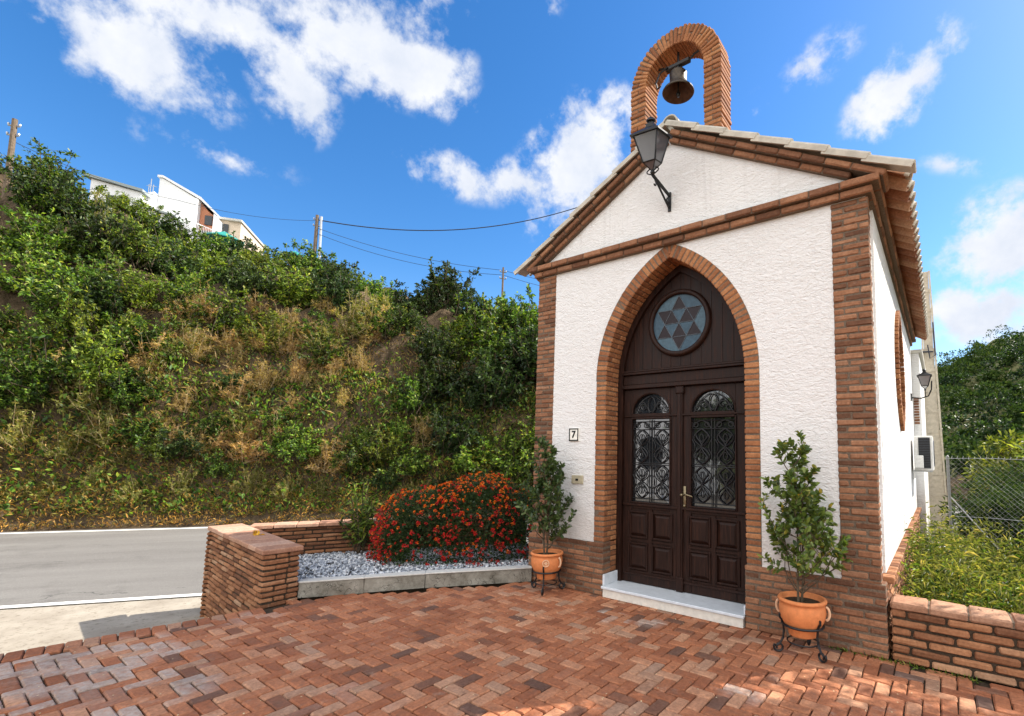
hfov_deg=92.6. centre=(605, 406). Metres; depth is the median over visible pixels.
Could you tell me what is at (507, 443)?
green shrub
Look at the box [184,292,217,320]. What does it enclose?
dry shrub
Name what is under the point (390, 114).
sky
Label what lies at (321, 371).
dry shrub
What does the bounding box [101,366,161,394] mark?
dark shrub
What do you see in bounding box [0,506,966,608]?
road
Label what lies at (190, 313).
dry shrub
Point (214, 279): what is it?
green shrub
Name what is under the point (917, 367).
annex
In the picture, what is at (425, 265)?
power cable
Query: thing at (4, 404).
green shrub
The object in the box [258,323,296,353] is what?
dry shrub
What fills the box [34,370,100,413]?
olive shrub
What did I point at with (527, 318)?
green shrub
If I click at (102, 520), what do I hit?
dead leaves
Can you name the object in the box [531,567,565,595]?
plant stand
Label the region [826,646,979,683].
joint weeds
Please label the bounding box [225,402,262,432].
olive shrub
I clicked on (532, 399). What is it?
green shrub
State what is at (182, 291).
green shrub
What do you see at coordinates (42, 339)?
green shrub
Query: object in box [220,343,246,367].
dry shrub
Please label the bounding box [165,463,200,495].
olive shrub
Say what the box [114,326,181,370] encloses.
dry shrub
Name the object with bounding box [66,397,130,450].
olive shrub
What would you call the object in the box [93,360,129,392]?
green shrub
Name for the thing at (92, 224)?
dark shrub
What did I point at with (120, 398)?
green shrub
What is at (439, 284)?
dark shrub
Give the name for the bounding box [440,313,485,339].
bright shrub
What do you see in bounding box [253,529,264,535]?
fallen leaves
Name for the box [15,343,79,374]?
dry shrub
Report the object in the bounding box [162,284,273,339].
green shrub
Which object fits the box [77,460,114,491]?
olive shrub
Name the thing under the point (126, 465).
bank weeds
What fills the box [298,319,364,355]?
olive shrub
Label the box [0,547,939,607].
road line
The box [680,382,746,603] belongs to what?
door leaf
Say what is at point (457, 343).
green shrub
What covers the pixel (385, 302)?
olive shrub
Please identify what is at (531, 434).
green shrub
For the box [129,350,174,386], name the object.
dry shrub
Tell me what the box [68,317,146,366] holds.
green shrub
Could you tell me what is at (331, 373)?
dry shrub
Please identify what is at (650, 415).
door leaf
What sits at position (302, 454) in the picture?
green shrub
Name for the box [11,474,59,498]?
olive shrub
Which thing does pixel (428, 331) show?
dark shrub
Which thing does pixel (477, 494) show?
flowering bush
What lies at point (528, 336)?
dark shrub
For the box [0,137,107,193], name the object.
green shrub
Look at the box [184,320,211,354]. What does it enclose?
dry shrub
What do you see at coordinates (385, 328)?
green shrub
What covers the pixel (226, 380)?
dark shrub
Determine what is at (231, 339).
dry shrub
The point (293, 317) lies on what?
dry shrub
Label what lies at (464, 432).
dark shrub
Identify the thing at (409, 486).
olive shrub
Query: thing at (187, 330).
olive shrub
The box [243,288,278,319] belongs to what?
dry shrub
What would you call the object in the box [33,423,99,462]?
olive shrub
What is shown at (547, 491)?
potted shrub
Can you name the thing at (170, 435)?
dry shrub
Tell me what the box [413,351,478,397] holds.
dark shrub
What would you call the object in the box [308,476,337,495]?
olive shrub
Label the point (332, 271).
dark shrub
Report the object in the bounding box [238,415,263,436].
dry shrub
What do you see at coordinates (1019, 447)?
loquat tree
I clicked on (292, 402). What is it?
dry shrub
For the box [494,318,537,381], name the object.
dark shrub
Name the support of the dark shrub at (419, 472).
on the hillside
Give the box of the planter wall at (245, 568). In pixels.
[200,514,525,618]
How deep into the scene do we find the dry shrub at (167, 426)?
13.54 m
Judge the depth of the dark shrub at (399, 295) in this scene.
20.31 m
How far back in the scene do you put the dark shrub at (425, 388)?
16.19 m
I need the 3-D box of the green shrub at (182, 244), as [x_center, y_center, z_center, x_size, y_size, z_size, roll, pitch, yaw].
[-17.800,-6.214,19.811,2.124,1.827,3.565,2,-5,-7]
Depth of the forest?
39.17 m
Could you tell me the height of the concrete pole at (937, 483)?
7.180 m
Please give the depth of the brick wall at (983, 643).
3.58 m
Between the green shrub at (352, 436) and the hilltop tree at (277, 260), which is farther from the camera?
the hilltop tree at (277, 260)
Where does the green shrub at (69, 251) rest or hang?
on the hillside
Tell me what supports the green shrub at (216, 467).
on the hillside
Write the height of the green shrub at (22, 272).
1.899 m
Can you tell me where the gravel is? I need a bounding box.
[297,543,528,581]
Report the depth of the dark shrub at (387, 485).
14.61 m
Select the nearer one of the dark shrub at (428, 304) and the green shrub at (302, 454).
the green shrub at (302, 454)
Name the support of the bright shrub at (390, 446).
on the hillside
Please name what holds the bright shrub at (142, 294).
on the hillside
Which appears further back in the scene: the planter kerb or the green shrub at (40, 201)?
the green shrub at (40, 201)
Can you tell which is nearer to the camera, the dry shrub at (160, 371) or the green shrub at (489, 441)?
the dry shrub at (160, 371)
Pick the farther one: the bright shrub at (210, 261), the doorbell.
the bright shrub at (210, 261)
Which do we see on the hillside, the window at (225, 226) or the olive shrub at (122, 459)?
the olive shrub at (122, 459)
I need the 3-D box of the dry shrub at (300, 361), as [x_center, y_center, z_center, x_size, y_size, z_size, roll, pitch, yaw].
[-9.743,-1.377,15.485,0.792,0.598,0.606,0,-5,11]
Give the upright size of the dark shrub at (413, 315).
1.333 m
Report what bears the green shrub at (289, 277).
on the hillside
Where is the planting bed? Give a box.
[295,546,531,600]
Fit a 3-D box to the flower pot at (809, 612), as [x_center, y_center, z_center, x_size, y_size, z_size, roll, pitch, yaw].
[1.596,1.702,3.907,0.377,0.295,0.377,3,-6,-18]
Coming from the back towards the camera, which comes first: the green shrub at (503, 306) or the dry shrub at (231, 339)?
the green shrub at (503, 306)
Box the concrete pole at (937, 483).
[921,270,948,539]
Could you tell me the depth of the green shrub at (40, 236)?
14.68 m
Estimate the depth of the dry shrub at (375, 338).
16.74 m
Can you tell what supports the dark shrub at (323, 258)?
on the hillside
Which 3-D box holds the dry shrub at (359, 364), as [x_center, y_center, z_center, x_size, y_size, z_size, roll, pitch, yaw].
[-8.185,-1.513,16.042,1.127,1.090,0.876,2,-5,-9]
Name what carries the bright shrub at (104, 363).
on the hillside
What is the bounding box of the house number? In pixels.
[569,428,578,440]
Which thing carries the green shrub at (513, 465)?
on the hillside
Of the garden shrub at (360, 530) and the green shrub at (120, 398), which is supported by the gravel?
the garden shrub at (360, 530)
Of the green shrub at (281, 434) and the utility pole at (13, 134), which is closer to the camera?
the green shrub at (281, 434)
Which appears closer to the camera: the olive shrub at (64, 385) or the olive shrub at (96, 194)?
the olive shrub at (64, 385)
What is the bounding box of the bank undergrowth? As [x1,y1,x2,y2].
[0,162,536,441]
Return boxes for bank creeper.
[0,326,535,516]
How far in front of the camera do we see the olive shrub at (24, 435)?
12.31 m
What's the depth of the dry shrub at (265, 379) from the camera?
14.82 m
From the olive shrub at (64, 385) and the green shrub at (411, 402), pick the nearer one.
the olive shrub at (64, 385)
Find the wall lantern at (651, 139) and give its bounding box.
[630,117,672,211]
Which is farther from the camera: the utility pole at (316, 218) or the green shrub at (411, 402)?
the utility pole at (316, 218)
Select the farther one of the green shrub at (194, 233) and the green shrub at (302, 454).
the green shrub at (194, 233)
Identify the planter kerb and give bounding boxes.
[297,565,531,597]
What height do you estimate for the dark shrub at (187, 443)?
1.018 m
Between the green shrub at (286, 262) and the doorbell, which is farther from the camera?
the green shrub at (286, 262)
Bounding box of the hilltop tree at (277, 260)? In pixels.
[225,248,290,270]
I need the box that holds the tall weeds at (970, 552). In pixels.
[898,501,1023,613]
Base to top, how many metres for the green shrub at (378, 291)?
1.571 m
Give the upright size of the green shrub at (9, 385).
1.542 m
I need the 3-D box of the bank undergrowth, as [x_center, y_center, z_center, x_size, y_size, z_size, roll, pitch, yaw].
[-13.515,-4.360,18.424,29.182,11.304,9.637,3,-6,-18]
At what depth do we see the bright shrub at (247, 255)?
19.33 m
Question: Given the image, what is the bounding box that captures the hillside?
[0,172,1002,531]
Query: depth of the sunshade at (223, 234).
28.64 m
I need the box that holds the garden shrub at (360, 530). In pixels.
[339,480,378,554]
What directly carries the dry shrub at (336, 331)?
on the hillside
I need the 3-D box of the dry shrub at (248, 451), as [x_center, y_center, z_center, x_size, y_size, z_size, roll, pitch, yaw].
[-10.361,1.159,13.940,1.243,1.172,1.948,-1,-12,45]
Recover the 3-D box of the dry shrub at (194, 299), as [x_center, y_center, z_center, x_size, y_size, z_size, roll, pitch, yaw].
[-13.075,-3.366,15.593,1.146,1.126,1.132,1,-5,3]
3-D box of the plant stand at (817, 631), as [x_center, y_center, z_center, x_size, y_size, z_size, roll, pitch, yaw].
[1.611,1.836,3.925,0.414,0.319,0.404,-3,-7,35]
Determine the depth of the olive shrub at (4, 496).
11.88 m
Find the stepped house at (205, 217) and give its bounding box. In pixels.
[131,175,222,246]
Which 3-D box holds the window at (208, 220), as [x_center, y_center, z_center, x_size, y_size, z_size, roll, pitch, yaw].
[-25.246,-11.794,30.564,0.387,0.600,0.120,3,-6,-18]
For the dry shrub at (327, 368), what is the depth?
15.55 m
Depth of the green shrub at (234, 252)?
20.07 m
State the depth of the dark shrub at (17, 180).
15.63 m
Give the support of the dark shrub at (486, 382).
on the hillside
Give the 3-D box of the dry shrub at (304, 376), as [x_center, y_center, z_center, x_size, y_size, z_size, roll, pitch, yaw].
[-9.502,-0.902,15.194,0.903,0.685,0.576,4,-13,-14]
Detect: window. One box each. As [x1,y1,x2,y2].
[204,215,212,225]
[223,224,228,232]
[894,310,905,430]
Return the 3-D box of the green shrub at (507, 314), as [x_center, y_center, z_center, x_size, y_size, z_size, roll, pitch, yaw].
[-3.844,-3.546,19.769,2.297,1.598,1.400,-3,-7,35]
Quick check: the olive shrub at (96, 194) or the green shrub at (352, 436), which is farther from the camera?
the olive shrub at (96, 194)
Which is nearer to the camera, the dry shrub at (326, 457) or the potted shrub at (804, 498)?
the potted shrub at (804, 498)
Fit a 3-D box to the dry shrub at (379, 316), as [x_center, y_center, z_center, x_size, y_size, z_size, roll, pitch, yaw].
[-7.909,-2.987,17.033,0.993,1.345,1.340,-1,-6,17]
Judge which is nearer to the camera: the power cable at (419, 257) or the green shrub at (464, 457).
the green shrub at (464, 457)
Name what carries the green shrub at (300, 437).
on the hillside
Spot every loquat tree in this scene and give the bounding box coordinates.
[958,429,1023,495]
[1008,412,1023,469]
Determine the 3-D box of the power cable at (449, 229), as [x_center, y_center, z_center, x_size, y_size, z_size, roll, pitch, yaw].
[-8.270,-11.591,28.532,15.365,3.888,0.054,3,-6,-18]
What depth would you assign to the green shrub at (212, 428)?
13.83 m
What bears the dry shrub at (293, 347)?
on the hillside
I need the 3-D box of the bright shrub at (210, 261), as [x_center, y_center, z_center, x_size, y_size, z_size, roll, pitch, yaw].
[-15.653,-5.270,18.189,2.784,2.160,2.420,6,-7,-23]
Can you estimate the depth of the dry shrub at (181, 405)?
13.87 m
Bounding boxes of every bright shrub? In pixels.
[37,284,152,346]
[43,328,156,398]
[89,259,166,312]
[92,188,139,211]
[154,237,231,286]
[230,244,286,273]
[235,307,299,343]
[243,330,297,356]
[301,263,353,283]
[351,267,388,295]
[357,424,401,464]
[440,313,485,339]
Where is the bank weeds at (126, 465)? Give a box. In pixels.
[0,326,535,521]
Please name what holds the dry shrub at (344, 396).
on the hillside
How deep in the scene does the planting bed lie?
5.70 m
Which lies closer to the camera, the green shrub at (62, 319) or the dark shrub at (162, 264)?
the green shrub at (62, 319)
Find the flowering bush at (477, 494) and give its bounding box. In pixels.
[365,470,532,566]
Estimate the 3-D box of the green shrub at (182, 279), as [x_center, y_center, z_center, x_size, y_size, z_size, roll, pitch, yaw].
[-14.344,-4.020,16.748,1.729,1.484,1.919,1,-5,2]
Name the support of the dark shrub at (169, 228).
on the hillside
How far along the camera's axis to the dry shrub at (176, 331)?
14.98 m
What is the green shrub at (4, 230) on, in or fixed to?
on the hillside
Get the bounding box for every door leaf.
[622,387,676,589]
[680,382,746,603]
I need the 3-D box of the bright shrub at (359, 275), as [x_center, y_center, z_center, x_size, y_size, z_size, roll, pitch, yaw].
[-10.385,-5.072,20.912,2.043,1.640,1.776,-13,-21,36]
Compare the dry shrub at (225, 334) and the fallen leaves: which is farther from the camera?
the dry shrub at (225, 334)
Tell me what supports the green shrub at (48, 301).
on the hillside
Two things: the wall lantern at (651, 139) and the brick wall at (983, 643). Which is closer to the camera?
the brick wall at (983, 643)
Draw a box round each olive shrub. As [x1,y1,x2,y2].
[0,400,38,450]
[0,486,12,503]
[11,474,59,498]
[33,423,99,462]
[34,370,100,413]
[48,365,80,395]
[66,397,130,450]
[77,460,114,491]
[82,187,119,222]
[100,443,134,466]
[109,474,165,503]
[154,319,224,362]
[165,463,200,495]
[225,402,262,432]
[227,464,274,494]
[268,472,312,501]
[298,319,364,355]
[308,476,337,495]
[331,286,381,340]
[361,290,406,317]
[393,478,425,494]
[507,475,525,491]
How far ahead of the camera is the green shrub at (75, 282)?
13.57 m
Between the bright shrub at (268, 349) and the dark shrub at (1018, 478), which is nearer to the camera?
the dark shrub at (1018, 478)
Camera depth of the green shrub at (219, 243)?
21.04 m
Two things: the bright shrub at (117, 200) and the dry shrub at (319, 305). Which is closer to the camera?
the dry shrub at (319, 305)
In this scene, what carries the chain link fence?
on the shoulder
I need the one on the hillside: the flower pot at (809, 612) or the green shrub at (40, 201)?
the green shrub at (40, 201)
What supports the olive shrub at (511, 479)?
on the hillside
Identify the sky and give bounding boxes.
[0,0,1023,366]
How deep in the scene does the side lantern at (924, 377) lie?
9.07 m
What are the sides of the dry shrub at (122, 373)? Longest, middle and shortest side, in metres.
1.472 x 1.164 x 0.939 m
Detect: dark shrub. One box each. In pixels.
[0,166,95,224]
[46,198,162,258]
[60,267,140,322]
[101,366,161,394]
[133,234,215,283]
[136,207,207,248]
[158,426,209,458]
[167,248,229,277]
[191,252,235,267]
[209,369,248,391]
[212,254,277,298]
[215,231,279,263]
[296,260,359,293]
[309,249,358,283]
[311,267,363,311]
[344,474,368,490]
[367,466,402,492]
[386,297,427,332]
[387,279,420,310]
[392,363,444,402]
[399,450,430,474]
[404,323,458,365]
[406,401,484,458]
[408,284,450,315]
[411,321,442,341]
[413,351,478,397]
[414,256,481,309]
[424,397,447,415]
[432,472,458,493]
[436,346,533,412]
[446,288,496,321]
[452,386,480,412]
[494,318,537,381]
[494,382,518,401]
[522,331,537,343]
[932,482,1023,575]
[937,470,1023,539]
[976,454,1023,490]
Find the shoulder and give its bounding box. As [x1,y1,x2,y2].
[0,550,949,654]
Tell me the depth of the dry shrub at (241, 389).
14.44 m
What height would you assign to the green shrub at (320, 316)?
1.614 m
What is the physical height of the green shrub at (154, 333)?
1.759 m
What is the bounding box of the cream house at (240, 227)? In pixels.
[217,216,264,251]
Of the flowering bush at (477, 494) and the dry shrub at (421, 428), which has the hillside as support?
the dry shrub at (421, 428)
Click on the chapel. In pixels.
(728, 321)
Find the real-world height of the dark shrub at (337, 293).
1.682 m
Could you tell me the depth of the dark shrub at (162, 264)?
16.99 m
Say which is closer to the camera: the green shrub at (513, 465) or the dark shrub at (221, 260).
the green shrub at (513, 465)
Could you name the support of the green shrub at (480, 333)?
on the hillside
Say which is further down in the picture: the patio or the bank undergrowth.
the patio
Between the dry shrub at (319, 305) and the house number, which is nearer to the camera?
the house number
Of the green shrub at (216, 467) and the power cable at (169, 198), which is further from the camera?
the power cable at (169, 198)
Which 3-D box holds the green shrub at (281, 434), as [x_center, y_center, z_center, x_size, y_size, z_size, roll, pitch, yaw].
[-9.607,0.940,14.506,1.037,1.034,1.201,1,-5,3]
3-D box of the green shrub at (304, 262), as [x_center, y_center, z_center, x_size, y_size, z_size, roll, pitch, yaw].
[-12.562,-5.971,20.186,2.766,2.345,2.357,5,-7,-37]
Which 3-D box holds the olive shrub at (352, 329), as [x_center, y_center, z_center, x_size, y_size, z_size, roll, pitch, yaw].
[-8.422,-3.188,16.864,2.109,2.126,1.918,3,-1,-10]
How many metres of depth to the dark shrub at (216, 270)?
18.59 m
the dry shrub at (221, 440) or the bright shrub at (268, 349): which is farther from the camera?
the bright shrub at (268, 349)
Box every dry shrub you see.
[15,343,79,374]
[82,409,105,434]
[100,363,136,387]
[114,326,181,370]
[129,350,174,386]
[137,357,166,378]
[147,409,178,429]
[156,316,184,341]
[157,295,194,328]
[161,385,198,412]
[164,422,193,445]
[170,328,222,361]
[174,286,220,316]
[177,306,211,325]
[183,424,214,455]
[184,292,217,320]
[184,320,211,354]
[207,326,248,353]
[207,428,277,464]
[209,326,240,352]
[211,426,238,447]
[212,368,259,403]
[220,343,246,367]
[222,360,242,377]
[227,429,266,452]
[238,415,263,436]
[239,356,287,392]
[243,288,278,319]
[247,328,278,349]
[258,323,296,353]
[259,408,296,442]
[273,299,307,334]
[274,335,305,354]
[280,354,311,382]
[283,392,301,409]
[293,353,308,370]
[295,313,324,341]
[297,369,316,385]
[303,434,360,476]
[307,340,351,372]
[311,286,347,315]
[312,359,342,384]
[315,340,349,373]
[332,385,357,406]
[333,325,347,337]
[343,345,374,373]
[353,328,375,346]
[358,304,396,337]
[369,325,387,341]
[403,410,458,450]
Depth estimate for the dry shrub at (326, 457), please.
14.30 m
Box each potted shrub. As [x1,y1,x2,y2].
[513,435,576,554]
[756,430,852,601]
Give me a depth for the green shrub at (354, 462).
14.57 m
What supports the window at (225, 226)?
in the cream house at (240, 227)
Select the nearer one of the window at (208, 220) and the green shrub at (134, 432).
the green shrub at (134, 432)
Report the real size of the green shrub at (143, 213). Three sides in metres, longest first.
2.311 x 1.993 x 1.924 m
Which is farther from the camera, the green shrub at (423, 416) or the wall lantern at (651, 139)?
the green shrub at (423, 416)
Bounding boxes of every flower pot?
[530,548,562,579]
[775,591,830,638]
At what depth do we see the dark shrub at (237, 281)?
16.80 m
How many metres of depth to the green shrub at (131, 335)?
14.22 m
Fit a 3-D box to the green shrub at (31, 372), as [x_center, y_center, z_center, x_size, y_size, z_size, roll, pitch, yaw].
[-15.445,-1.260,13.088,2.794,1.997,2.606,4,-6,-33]
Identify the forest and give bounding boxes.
[936,325,1023,492]
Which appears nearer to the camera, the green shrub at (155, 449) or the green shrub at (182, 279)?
the green shrub at (155, 449)
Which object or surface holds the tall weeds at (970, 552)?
on the verge soil
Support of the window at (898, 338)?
in the chapel
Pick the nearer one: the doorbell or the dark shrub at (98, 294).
the doorbell
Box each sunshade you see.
[206,231,244,247]
[282,251,305,262]
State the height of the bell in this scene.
0.593 m
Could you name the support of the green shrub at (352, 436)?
on the hillside
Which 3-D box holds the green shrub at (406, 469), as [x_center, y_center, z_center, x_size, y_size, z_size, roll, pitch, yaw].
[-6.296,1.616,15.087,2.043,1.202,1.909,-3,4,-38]
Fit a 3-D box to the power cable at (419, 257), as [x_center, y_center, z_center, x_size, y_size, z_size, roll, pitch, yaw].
[-6.184,-8.026,25.830,18.788,2.897,1.896,1,-5,-6]
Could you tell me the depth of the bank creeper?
13.77 m
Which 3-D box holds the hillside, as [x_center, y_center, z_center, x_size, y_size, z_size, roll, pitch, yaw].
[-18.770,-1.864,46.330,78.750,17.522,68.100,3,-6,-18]
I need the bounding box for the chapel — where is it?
[514,23,928,659]
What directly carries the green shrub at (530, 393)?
on the hillside
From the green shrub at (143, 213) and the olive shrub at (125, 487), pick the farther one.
the green shrub at (143, 213)
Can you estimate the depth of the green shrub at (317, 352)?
15.42 m
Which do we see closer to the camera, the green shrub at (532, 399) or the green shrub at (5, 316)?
the green shrub at (5, 316)
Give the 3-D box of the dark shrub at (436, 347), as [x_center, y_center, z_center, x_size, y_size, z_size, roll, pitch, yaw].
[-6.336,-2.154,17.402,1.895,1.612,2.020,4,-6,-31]
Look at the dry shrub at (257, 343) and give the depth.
15.37 m
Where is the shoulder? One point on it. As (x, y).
(25, 628)
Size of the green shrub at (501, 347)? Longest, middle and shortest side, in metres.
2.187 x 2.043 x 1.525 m
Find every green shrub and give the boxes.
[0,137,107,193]
[0,203,81,258]
[0,205,109,263]
[0,233,78,293]
[0,256,141,318]
[0,303,25,346]
[0,321,95,392]
[0,330,46,348]
[0,353,52,406]
[0,362,66,409]
[5,165,95,223]
[16,291,104,333]
[22,282,97,321]
[46,217,107,265]
[48,253,146,293]
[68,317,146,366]
[69,311,174,363]
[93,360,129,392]
[98,211,171,269]
[99,192,169,229]
[102,409,181,448]
[107,364,171,405]
[113,315,214,366]
[133,428,184,462]
[149,335,205,366]
[152,264,214,299]
[153,230,199,259]
[155,277,218,323]
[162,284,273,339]
[163,222,231,262]
[189,231,241,259]
[192,449,238,480]
[195,410,235,441]
[205,266,273,290]
[220,248,261,273]
[245,265,326,300]
[251,424,335,461]
[260,403,304,430]
[261,264,326,310]
[262,420,301,451]
[262,421,324,462]
[267,237,337,278]
[274,255,297,267]
[286,307,335,337]
[295,330,360,366]
[328,423,402,474]
[332,422,370,449]
[352,303,409,339]
[354,273,405,308]
[373,439,440,479]
[374,371,432,415]
[382,414,414,443]
[409,405,445,426]
[424,321,475,367]
[438,432,513,478]
[449,291,511,361]
[464,331,506,366]
[472,435,533,486]
[477,433,501,449]
[486,326,532,359]
[487,291,525,323]
[493,283,538,337]
[495,299,533,334]
[499,430,520,453]
[508,410,535,468]
[512,392,535,417]
[515,379,536,400]
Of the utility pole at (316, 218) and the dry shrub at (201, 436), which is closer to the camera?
the dry shrub at (201, 436)
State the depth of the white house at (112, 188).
28.11 m
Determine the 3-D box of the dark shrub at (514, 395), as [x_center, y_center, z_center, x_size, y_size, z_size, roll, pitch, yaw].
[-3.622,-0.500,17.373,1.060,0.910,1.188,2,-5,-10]
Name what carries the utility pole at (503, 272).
on the hillside
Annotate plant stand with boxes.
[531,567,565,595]
[773,612,826,662]
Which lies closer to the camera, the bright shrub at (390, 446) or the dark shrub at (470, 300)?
the bright shrub at (390, 446)
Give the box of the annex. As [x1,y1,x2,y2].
[910,349,930,566]
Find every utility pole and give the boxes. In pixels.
[1,118,20,197]
[313,215,322,258]
[499,267,506,296]
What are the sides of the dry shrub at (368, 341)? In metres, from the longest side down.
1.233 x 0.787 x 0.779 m
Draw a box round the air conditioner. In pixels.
[913,436,934,478]
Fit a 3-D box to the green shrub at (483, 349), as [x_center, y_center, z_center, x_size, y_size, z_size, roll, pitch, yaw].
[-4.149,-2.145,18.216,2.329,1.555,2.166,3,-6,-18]
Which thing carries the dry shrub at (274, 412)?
on the hillside
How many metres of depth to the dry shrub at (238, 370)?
14.91 m
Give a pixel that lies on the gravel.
(319, 567)
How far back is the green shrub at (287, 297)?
17.22 m
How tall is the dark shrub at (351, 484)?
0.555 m
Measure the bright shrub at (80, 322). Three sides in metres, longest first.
2.454 x 2.133 x 1.890 m
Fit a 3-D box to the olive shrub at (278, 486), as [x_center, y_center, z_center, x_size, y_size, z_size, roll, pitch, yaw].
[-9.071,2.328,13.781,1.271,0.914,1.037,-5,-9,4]
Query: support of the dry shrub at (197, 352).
on the hillside
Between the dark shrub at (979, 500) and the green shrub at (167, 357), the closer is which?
the dark shrub at (979, 500)
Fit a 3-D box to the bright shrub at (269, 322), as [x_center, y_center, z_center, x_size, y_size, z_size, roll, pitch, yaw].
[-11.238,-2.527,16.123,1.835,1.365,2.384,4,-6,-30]
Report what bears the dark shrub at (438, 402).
on the hillside
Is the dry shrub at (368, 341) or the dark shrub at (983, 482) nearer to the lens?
the dark shrub at (983, 482)
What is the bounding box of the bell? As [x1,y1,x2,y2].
[655,50,698,103]
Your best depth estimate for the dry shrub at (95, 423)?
13.01 m
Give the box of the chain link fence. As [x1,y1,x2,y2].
[946,455,1023,570]
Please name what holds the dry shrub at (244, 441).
on the hillside
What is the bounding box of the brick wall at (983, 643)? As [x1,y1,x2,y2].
[890,594,1023,689]
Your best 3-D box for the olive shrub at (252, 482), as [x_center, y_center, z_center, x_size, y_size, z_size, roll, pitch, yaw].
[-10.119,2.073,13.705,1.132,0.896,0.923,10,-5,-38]
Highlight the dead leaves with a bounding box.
[0,419,532,531]
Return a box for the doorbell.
[571,475,582,483]
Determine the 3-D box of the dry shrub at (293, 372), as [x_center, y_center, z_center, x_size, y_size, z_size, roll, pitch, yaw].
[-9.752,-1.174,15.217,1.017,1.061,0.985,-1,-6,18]
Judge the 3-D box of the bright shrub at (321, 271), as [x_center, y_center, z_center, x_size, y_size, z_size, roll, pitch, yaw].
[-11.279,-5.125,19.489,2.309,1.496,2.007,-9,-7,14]
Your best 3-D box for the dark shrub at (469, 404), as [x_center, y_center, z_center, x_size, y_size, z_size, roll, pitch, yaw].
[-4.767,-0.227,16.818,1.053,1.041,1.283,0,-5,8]
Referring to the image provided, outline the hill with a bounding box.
[940,338,1023,477]
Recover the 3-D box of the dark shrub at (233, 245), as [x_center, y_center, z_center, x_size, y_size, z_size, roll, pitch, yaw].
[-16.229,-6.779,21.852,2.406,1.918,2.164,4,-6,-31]
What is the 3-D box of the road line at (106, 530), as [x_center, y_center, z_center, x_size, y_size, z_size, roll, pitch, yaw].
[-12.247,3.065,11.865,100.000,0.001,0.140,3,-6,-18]
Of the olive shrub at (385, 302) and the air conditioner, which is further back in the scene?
the olive shrub at (385, 302)
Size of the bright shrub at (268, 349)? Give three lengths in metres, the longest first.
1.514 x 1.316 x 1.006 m
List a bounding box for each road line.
[0,506,956,533]
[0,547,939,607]
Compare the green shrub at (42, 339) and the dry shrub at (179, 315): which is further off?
the dry shrub at (179, 315)
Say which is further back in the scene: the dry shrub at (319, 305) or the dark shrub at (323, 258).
the dark shrub at (323, 258)
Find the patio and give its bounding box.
[0,580,1023,715]
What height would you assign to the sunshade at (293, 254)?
3.040 m
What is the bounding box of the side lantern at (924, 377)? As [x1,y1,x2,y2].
[911,369,931,400]
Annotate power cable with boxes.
[17,143,314,220]
[317,233,538,285]
[318,228,535,278]
[319,207,576,230]
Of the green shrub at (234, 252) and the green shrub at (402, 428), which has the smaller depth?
the green shrub at (402, 428)
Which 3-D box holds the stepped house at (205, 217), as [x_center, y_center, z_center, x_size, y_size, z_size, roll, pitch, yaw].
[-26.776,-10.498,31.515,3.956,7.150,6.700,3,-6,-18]
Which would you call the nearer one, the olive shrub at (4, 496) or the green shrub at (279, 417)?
the olive shrub at (4, 496)
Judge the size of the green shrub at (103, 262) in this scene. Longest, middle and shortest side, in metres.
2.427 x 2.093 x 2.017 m
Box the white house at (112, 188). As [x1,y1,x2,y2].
[83,174,149,209]
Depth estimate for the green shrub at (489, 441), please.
16.27 m
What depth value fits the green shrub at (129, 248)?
15.81 m
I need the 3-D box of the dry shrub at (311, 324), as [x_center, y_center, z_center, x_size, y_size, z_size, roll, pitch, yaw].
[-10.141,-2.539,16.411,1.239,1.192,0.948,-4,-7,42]
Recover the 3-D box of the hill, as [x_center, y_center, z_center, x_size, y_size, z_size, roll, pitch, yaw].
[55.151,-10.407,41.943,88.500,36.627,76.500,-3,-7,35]
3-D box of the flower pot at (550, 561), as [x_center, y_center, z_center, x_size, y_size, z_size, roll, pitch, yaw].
[-0.680,1.817,5.517,0.377,0.295,0.377,1,-5,-2]
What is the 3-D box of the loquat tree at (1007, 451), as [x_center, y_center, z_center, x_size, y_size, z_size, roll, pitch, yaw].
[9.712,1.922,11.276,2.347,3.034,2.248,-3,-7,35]

